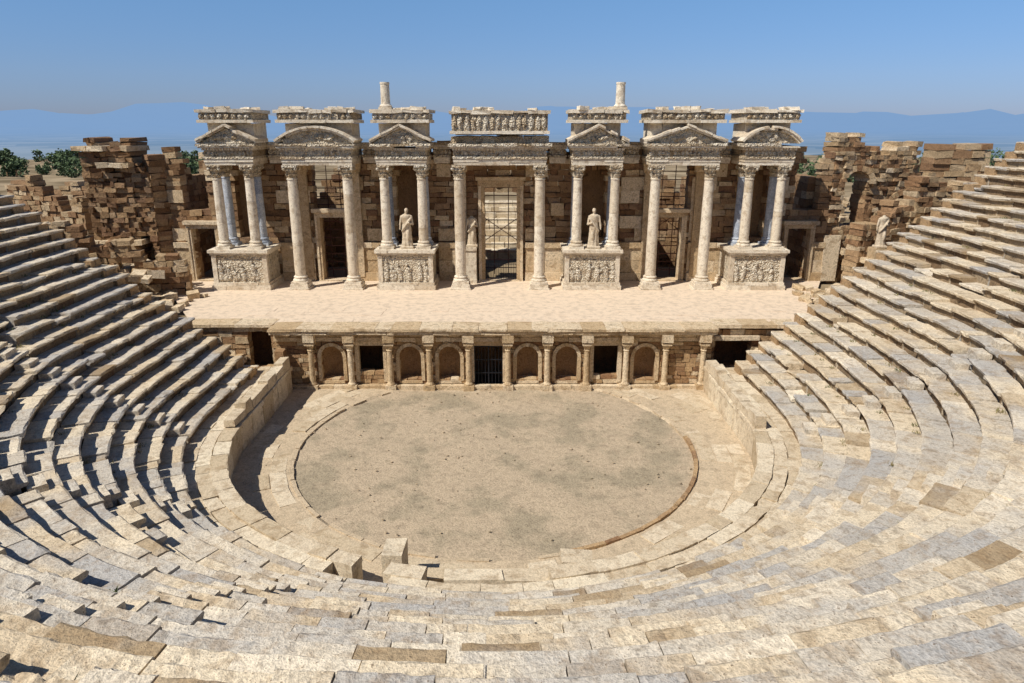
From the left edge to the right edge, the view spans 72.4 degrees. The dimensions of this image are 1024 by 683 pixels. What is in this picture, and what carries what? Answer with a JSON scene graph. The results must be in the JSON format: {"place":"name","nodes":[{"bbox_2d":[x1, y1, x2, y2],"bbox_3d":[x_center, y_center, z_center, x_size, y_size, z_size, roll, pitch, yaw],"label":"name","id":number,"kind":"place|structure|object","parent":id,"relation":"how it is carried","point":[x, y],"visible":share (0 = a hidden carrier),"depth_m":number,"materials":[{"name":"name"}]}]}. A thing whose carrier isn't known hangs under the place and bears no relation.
{"place":"outdoors","nodes":[
{"label":"outdoors","id":0,"kind":"place"},
{"bbox_2d":[149,167,202,261],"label":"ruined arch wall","id":1,"kind":"structure","parent":0,"point":[191,192],"depth_m":52.62,"materials":[{"name":"brown stone"}]},
{"bbox_2d":[182,366,801,592],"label":"podium walkway","id":2,"kind":"structure","parent":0,"point":[214,449],"depth_m":24.32,"materials":[{"name":"stone"}]},
{"bbox_2d":[224,357,766,427],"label":"parapet wall","id":3,"kind":"structure","parent":2,"relation":"on","point":[248,402],"depth_m":34.65,"materials":[{"name":"stone"}]},
{"bbox_2d":[231,388,754,582],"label":"orchestra pavement","id":4,"kind":"structure","parent":0,"point":[692,418],"depth_m":30.35,"materials":[{"name":"stone"}]},
{"bbox_2d":[267,321,718,391],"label":"stage front wall","id":5,"kind":"structure","parent":4,"relation":"on","point":[541,355],"depth_m":40.06,"materials":[{"name":"stone"}]},
{"bbox_2d":[474,346,502,383],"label":"iron gate","id":6,"kind":"structure","parent":5,"relation":"attached to","point":[488,359],"depth_m":40.31,"materials":[{"name":"black metal"}]},
{"bbox_2d":[176,280,819,323],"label":"stage floor","id":7,"kind":"structure","parent":5,"relation":"on","point":[483,301],"depth_m":44.74,"materials":[{"name":"beige stone"}]},
{"bbox_2d":[207,243,283,289],"bbox_3d":[-18.650,-5.280,49.282,4.107,2.839,3.044,0,17,0],"label":"carved podium","id":8,"kind":"object","parent":7,"relation":"on","point":[241,267],"visible":0.99,"depth_m":48.13,"materials":[{"name":"white stone"}]},
{"bbox_2d":[206,165,234,249],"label":"marble column","id":9,"kind":"structure","parent":8,"relation":"on","point":[224,241],"depth_m":47.14,"materials":[{"name":"beige stone"}]},
{"bbox_2d":[194,106,270,164],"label":"entablature","id":10,"kind":"structure","parent":9,"relation":"on","point":[234,137],"depth_m":45.89,"materials":[{"name":"white stone"}]},
{"bbox_2d":[221,165,241,245],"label":"grey marble column","id":11,"kind":"structure","parent":8,"relation":"on","point":[229,207],"depth_m":48.57,"materials":[{"name":"grey stone"}]},
{"bbox_2d":[239,165,265,249],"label":"marble column","id":12,"kind":"structure","parent":8,"relation":"on","point":[255,241],"depth_m":47.13,"materials":[{"name":"beige stone"}]},
{"bbox_2d":[253,164,272,245],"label":"grey marble column","id":13,"kind":"structure","parent":8,"relation":"on","point":[264,237],"depth_m":48.57,"materials":[{"name":"grey stone"}]},
{"bbox_2d":[289,281,314,289],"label":"column plinth","id":14,"kind":"structure","parent":7,"relation":"on","point":[310,285],"depth_m":48.33,"materials":[{"name":"white stone"}]},
{"bbox_2d":[281,165,311,284],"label":"marble column","id":15,"kind":"structure","parent":14,"relation":"on","point":[300,276],"depth_m":47.45,"materials":[{"name":"white stone"}]},
{"bbox_2d":[342,281,366,289],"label":"column plinth","id":16,"kind":"structure","parent":7,"relation":"on","point":[363,285],"depth_m":48.32,"materials":[{"name":"white stone"}]},
{"bbox_2d":[338,165,363,284],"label":"marble column","id":17,"kind":"structure","parent":16,"relation":"on","point":[354,277],"depth_m":47.46,"materials":[{"name":"white stone"}]},
{"bbox_2d":[272,106,364,164],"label":"entablature","id":18,"kind":"structure","parent":17,"relation":"on","point":[329,135],"depth_m":45.76,"materials":[{"name":"white stone"}]},
{"bbox_2d":[374,243,439,289],"bbox_3d":[-7.300,-5.281,49.285,4.109,2.842,3.035,0,17,0],"label":"carved podium","id":19,"kind":"object","parent":7,"relation":"on","point":[406,269],"visible":1,"depth_m":48.07,"materials":[{"name":"white stone"}]},
{"bbox_2d":[376,165,395,249],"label":"marble column","id":20,"kind":"structure","parent":19,"relation":"on","point":[387,241],"depth_m":47.13,"materials":[{"name":"beige stone"}]},
{"bbox_2d":[388,165,398,245],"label":"grey marble column","id":21,"kind":"structure","parent":19,"relation":"on","point":[396,242],"depth_m":48.61,"materials":[{"name":"grey stone"}]},
{"bbox_2d":[399,208,414,248],"bbox_3d":[-7.200,-7.741,47.853,0.991,2.739,0.692,0,17,0],"label":"marble statue","id":22,"kind":"object","parent":19,"relation":"on","point":[406,218],"visible":1,"depth_m":47.70,"materials":[{"name":"beige stone"}]},
{"bbox_2d":[413,165,431,249],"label":"marble column","id":23,"kind":"structure","parent":19,"relation":"on","point":[423,240],"depth_m":47.12,"materials":[{"name":"white stone"}]},
{"bbox_2d":[369,106,435,164],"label":"entablature","id":24,"kind":"structure","parent":23,"relation":"on","point":[403,126],"depth_m":45.78,"materials":[{"name":"white stone"}]},
{"bbox_2d":[378,82,392,108],"bbox_3d":[-8.299,-16.072,45.818,0.862,1.690,0.865,0,17,0],"label":"column stump","id":25,"kind":"object","parent":24,"relation":"on","point":[385,95],"visible":0.97,"depth_m":45.60,"materials":[{"name":"white stone"}]},
{"bbox_2d":[426,164,433,245],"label":"grey marble column","id":26,"kind":"structure","parent":19,"relation":"on","point":[428,212],"depth_m":48.65,"materials":[{"name":"grey stone"}]},
{"bbox_2d":[450,281,471,289],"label":"column plinth","id":27,"kind":"structure","parent":7,"relation":"on","point":[461,287],"depth_m":48.33,"materials":[{"name":"white stone"}]},
{"bbox_2d":[451,165,468,284],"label":"marble column","id":28,"kind":"structure","parent":27,"relation":"on","point":[460,276],"depth_m":47.43,"materials":[{"name":"white stone"}]},
{"bbox_2d":[448,106,551,164],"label":"entablature","id":29,"kind":"structure","parent":28,"relation":"on","point":[508,144],"depth_m":45.57,"materials":[{"name":"white stone"}]},
{"bbox_2d":[466,247,476,283],"bbox_3d":[-2.950,-5.526,50.337,0.874,2.612,0.817,0,17,0],"label":"statue pedestal","id":30,"kind":"object","parent":7,"relation":"on","point":[471,263],"visible":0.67,"depth_m":50.03,"materials":[{"name":"white stone"}]},
{"bbox_2d":[466,216,477,246],"bbox_3d":[-2.852,-7.816,49.659,0.880,2.171,0.611,0,17,0],"label":"marble statue","id":31,"kind":"object","parent":30,"relation":"on","point":[471,221],"visible":1,"depth_m":49.48,"materials":[{"name":"beige stone"}]},
{"bbox_2d":[486,263,516,278],"bbox_3d":[-0.800,-5.139,51.179,2.280,1.150,0.060,0,17,0],"label":"iron fence","id":32,"kind":"object","parent":7,"relation":"on","point":[498,277],"visible":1,"depth_m":51.22,"materials":[{"name":"black metal"}]},
{"bbox_2d":[529,281,548,289],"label":"column plinth","id":33,"kind":"structure","parent":7,"relation":"on","point":[538,287],"depth_m":48.33,"materials":[{"name":"white stone"}]},
{"bbox_2d":[531,165,547,284],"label":"marble column","id":34,"kind":"structure","parent":33,"relation":"on","point":[538,276],"depth_m":47.45,"materials":[{"name":"beige stone"}]},
{"bbox_2d":[560,243,622,289],"bbox_3d":[5.501,-5.278,49.282,4.099,2.840,3.046,0,17,0],"label":"carved podium","id":35,"kind":"object","parent":7,"relation":"on","point":[591,269],"visible":0.97,"depth_m":48.06,"materials":[{"name":"white stone"}]},
{"bbox_2d":[567,164,573,244],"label":"grey marble column","id":36,"kind":"structure","parent":35,"relation":"on","point":[568,241],"depth_m":48.71,"materials":[{"name":"grey stone"}]},
{"bbox_2d":[568,165,584,249],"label":"marble column","id":37,"kind":"structure","parent":35,"relation":"on","point":[576,240],"depth_m":47.11,"materials":[{"name":"white stone"}]},
{"bbox_2d":[586,208,600,248],"bbox_3d":[5.600,-7.742,47.851,0.991,2.735,0.688,0,17,0],"label":"marble statue","id":38,"kind":"object","parent":35,"relation":"on","point":[594,218],"visible":1,"depth_m":47.69,"materials":[{"name":"beige stone"}]},
{"bbox_2d":[602,165,610,245],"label":"grey marble column","id":39,"kind":"structure","parent":35,"relation":"on","point":[604,242],"depth_m":48.64,"materials":[{"name":"grey stone"}]},
{"bbox_2d":[604,165,622,249],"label":"marble column","id":40,"kind":"structure","parent":35,"relation":"on","point":[612,241],"depth_m":47.13,"materials":[{"name":"white stone"}]},
{"bbox_2d":[565,106,629,164],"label":"entablature","id":41,"kind":"structure","parent":40,"relation":"on","point":[595,138],"depth_m":45.75,"materials":[{"name":"white stone"}]},
{"bbox_2d":[614,82,626,108],"bbox_3d":[7.108,-16.071,45.822,0.856,1.696,0.864,0,17,0],"label":"column stump","id":42,"kind":"object","parent":41,"relation":"on","point":[620,96],"visible":0.97,"depth_m":45.60,"materials":[{"name":"white stone"}]},
{"bbox_2d":[637,281,660,289],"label":"column plinth","id":43,"kind":"structure","parent":7,"relation":"on","point":[640,285],"depth_m":48.33,"materials":[{"name":"white stone"}]},
{"bbox_2d":[640,165,664,284],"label":"marble column","id":44,"kind":"structure","parent":43,"relation":"on","point":[649,277],"depth_m":47.45,"materials":[{"name":"beige stone"}]},
{"bbox_2d":[688,281,712,289],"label":"column plinth","id":45,"kind":"structure","parent":7,"relation":"on","point":[692,285],"depth_m":48.34,"materials":[{"name":"white stone"}]},
{"bbox_2d":[691,165,719,284],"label":"marble column","id":46,"kind":"structure","parent":45,"relation":"on","point":[701,275],"depth_m":47.46,"materials":[{"name":"beige stone"}]},
{"bbox_2d":[639,106,728,164],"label":"entablature","id":47,"kind":"structure","parent":46,"relation":"on","point":[682,135],"depth_m":45.78,"materials":[{"name":"white stone"}]},
{"bbox_2d":[714,243,789,289],"bbox_3d":[16.801,-5.279,49.281,4.105,2.844,3.048,0,17,0],"label":"carved podium","id":48,"kind":"object","parent":7,"relation":"on","point":[758,267],"visible":1,"depth_m":48.13,"materials":[{"name":"white stone"}]},
{"bbox_2d":[728,164,744,245],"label":"grey marble column","id":49,"kind":"structure","parent":48,"relation":"on","point":[738,208],"depth_m":48.57,"materials":[{"name":"grey stone"}]},
{"bbox_2d":[733,165,759,249],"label":"marble column","id":50,"kind":"structure","parent":48,"relation":"on","point":[743,241],"depth_m":47.12,"materials":[{"name":"white stone"}]},
{"bbox_2d":[728,106,803,164],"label":"entablature","id":51,"kind":"structure","parent":50,"relation":"on","point":[761,135],"depth_m":45.81,"materials":[{"name":"white stone"}]},
{"bbox_2d":[758,165,777,245],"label":"grey marble column","id":52,"kind":"structure","parent":48,"relation":"on","point":[764,240],"depth_m":48.58,"materials":[{"name":"grey stone"}]},
{"bbox_2d":[765,165,791,249],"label":"marble column","id":53,"kind":"structure","parent":48,"relation":"on","point":[774,241],"depth_m":47.13,"materials":[{"name":"white stone"}]},
{"bbox_2d":[294,390,693,560],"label":"orchestra floor","id":54,"kind":"structure","parent":0,"point":[560,508],"depth_m":30.92,"materials":[{"name":"beige sand"}]},
{"bbox_2d":[259,391,734,551],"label":"scattered pebbles","id":55,"kind":"object","parent":54,"relation":"on","point":[481,479],"visible":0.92,"depth_m":31.55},
{"bbox_2d":[0,102,1023,383],"bbox_3d":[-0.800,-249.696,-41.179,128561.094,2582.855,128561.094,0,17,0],"label":"terrain","id":56,"kind":"structure","parent":0,"point":[24,134],"depth_m":23469.23,"materials":[{"name":"blue"}]},
{"bbox_2d":[70,136,175,284],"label":"ruined tower","id":57,"kind":"structure","parent":56,"relation":"on","point":[126,186],"depth_m":48.85,"materials":[{"name":"brown stone"}]},
{"bbox_2d":[315,165,346,275],"bbox_3d":[-13.000,-8.950,51.687,2.860,8.330,0.096,0,17,0],"label":"scaffolding","id":58,"kind":"object","parent":56,"relation":"on","point":[329,221],"visible":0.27,"depth_m":51.67,"materials":[{"name":"metal"}]},
{"bbox_2d":[192,318,793,368],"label":"side passage wall","id":59,"kind":"structure","parent":56,"relation":"on","point":[734,340],"depth_m":40.44,"materials":[{"name":"stone"}]},
{"bbox_2d":[117,197,871,364],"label":"fallen stone blocks","id":60,"kind":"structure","parent":56,"relation":"on","point":[146,276],"depth_m":45.50,"materials":[{"name":"beige stone"}]},
{"bbox_2d":[161,140,835,279],"bbox_3d":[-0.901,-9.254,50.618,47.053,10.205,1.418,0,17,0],"label":"masonry wall","id":61,"kind":"structure","parent":56,"relation":"on","point":[558,187],"depth_m":49.97,"materials":[{"name":"stone"}]},
{"bbox_2d":[297,165,314,276],"bbox_3d":[-14.700,-8.571,49.920,0.934,8.068,0.382,0,17,0],"label":"wall pilaster","id":62,"kind":"object","parent":61,"relation":"attached to","point":[305,214],"depth_m":49.82,"materials":[{"name":"stone"}]},
{"bbox_2d":[352,163,365,276],"bbox_3d":[-11.001,-8.573,49.916,0.937,8.058,0.386,0,17,0],"label":"wall pilaster","id":63,"kind":"object","parent":61,"relation":"attached to","point":[358,208],"depth_m":49.80,"materials":[{"name":"stone"}]},
{"bbox_2d":[464,165,467,244],"bbox_3d":[-3.547,-8.567,49.911,0.924,8.067,0.393,0,17,0],"label":"wall pilaster","id":64,"kind":"object","parent":61,"relation":"attached to","point":[465,204],"depth_m":49.43,"materials":[{"name":"stone"}]},
{"bbox_2d":[167,164,825,280],"bbox_3d":[-0.901,-8.425,50.083,47.009,8.301,0.315,0,17,0],"label":"marble facing","id":65,"kind":"object","parent":61,"relation":"attached to","point":[632,187],"visible":0.52,"depth_m":50.60,"materials":[{"name":"stone"}]},
{"bbox_2d":[267,142,731,162],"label":"entablature","id":66,"kind":"structure","parent":61,"relation":"on","point":[442,152],"depth_m":48.33,"materials":[{"name":"white stone"}]},
{"bbox_2d":[182,177,819,280],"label":"door frames","id":67,"kind":"structure","parent":61,"relation":"attached to","point":[192,226],"depth_m":50.17,"materials":[{"name":"stone"}]},
{"bbox_2d":[533,171,534,226],"bbox_3d":[1.878,-8.572,49.914,0.927,8.055,0.383,0,17,0],"label":"wall pilaster","id":68,"kind":"object","parent":61,"relation":"attached to","point":[534,198],"depth_m":49.38,"materials":[{"name":"stone"}]},
{"bbox_2d":[639,163,650,276],"bbox_3d":[9.603,-8.570,49.912,0.910,8.061,0.376,0,17,0],"label":"wall pilaster","id":69,"kind":"object","parent":61,"relation":"attached to","point":[647,183],"depth_m":49.83,"materials":[{"name":"stone"}]},
{"bbox_2d":[688,165,704,276],"bbox_3d":[13.199,-8.566,49.911,0.912,8.061,0.383,0,17,0],"label":"wall pilaster","id":70,"kind":"object","parent":61,"relation":"attached to","point":[697,204],"depth_m":49.82,"materials":[{"name":"stone"}]},
{"bbox_2d":[4,143,992,294],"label":"ruined wall","id":71,"kind":"structure","parent":56,"relation":"on","point":[66,207],"depth_m":47.07,"materials":[{"name":"beige stone"}]},
{"bbox_2d":[485,200,516,258],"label":"ruined stair blocks","id":72,"kind":"structure","parent":56,"relation":"on","point":[501,236],"depth_m":63.80,"materials":[{"name":"stone"}]},
{"bbox_2d":[485,187,516,273],"bbox_3d":[-0.800,-8.426,52.582,3.260,6.800,0.096,0,17,0],"label":"scaffolding","id":73,"kind":"object","parent":56,"relation":"on","point":[508,211],"visible":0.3,"depth_m":52.51,"materials":[{"name":"metal"}]},
{"bbox_2d":[0,147,1013,182],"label":"distant trees","id":74,"kind":"object","parent":56,"relation":"on","point":[66,161],"visible":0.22,"depth_m":133.63,"materials":[{"name":"green plant"}]},
{"bbox_2d":[0,143,1023,492],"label":"seating substructure","id":75,"kind":"object","parent":56,"relation":"on","point":[980,181],"visible":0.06,"depth_m":39.32,"materials":[{"name":"beige stone"}]},
{"bbox_2d":[0,142,1023,682],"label":"theatre seating","id":76,"kind":"object","parent":75,"relation":"on","point":[834,572],"visible":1,"depth_m":18.88,"materials":[{"name":"stone"}]},
{"bbox_2d":[0,184,1021,679],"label":"weeds","id":77,"kind":"object","parent":76,"relation":"on","point":[768,382],"visible":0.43,"depth_m":31.54,"materials":[{"name":"green plant"}]},
{"bbox_2d":[656,165,685,275],"bbox_3d":[11.400,-8.950,51.687,2.860,8.330,0.096,0,17,0],"label":"scaffolding","id":78,"kind":"object","parent":56,"relation":"on","point":[672,221],"visible":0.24,"depth_m":51.68,"materials":[{"name":"metal"}]},
{"bbox_2d":[867,247,886,258],"bbox_3d":[23.798,-4.401,45.856,1.054,3.512,1.034,0,17,0],"label":"statue pedestal","id":79,"kind":"object","parent":56,"relation":"on","point":[871,253],"visible":0.21,"depth_m":45.25,"materials":[{"name":"stone"}]},
{"bbox_2d":[872,215,889,247],"bbox_3d":[23.800,-7.068,45.022,0.836,2.082,0.590,0,17,0],"label":"marble statue","id":80,"kind":"object","parent":79,"relation":"on","point":[883,223],"visible":0.99,"depth_m":44.87,"materials":[{"name":"beige stone"}]},
{"bbox_2d":[820,132,973,282],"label":"ruined side wall","id":81,"kind":"structure","parent":56,"relation":"on","point":[889,170],"depth_m":49.84,"materials":[{"name":"stone"}]},
{"bbox_2d":[0,0,1023,116],"label":"sky","id":82,"kind":"structure","parent":0,"point":[905,57],"materials":[{"name":"blue"}]}
]}

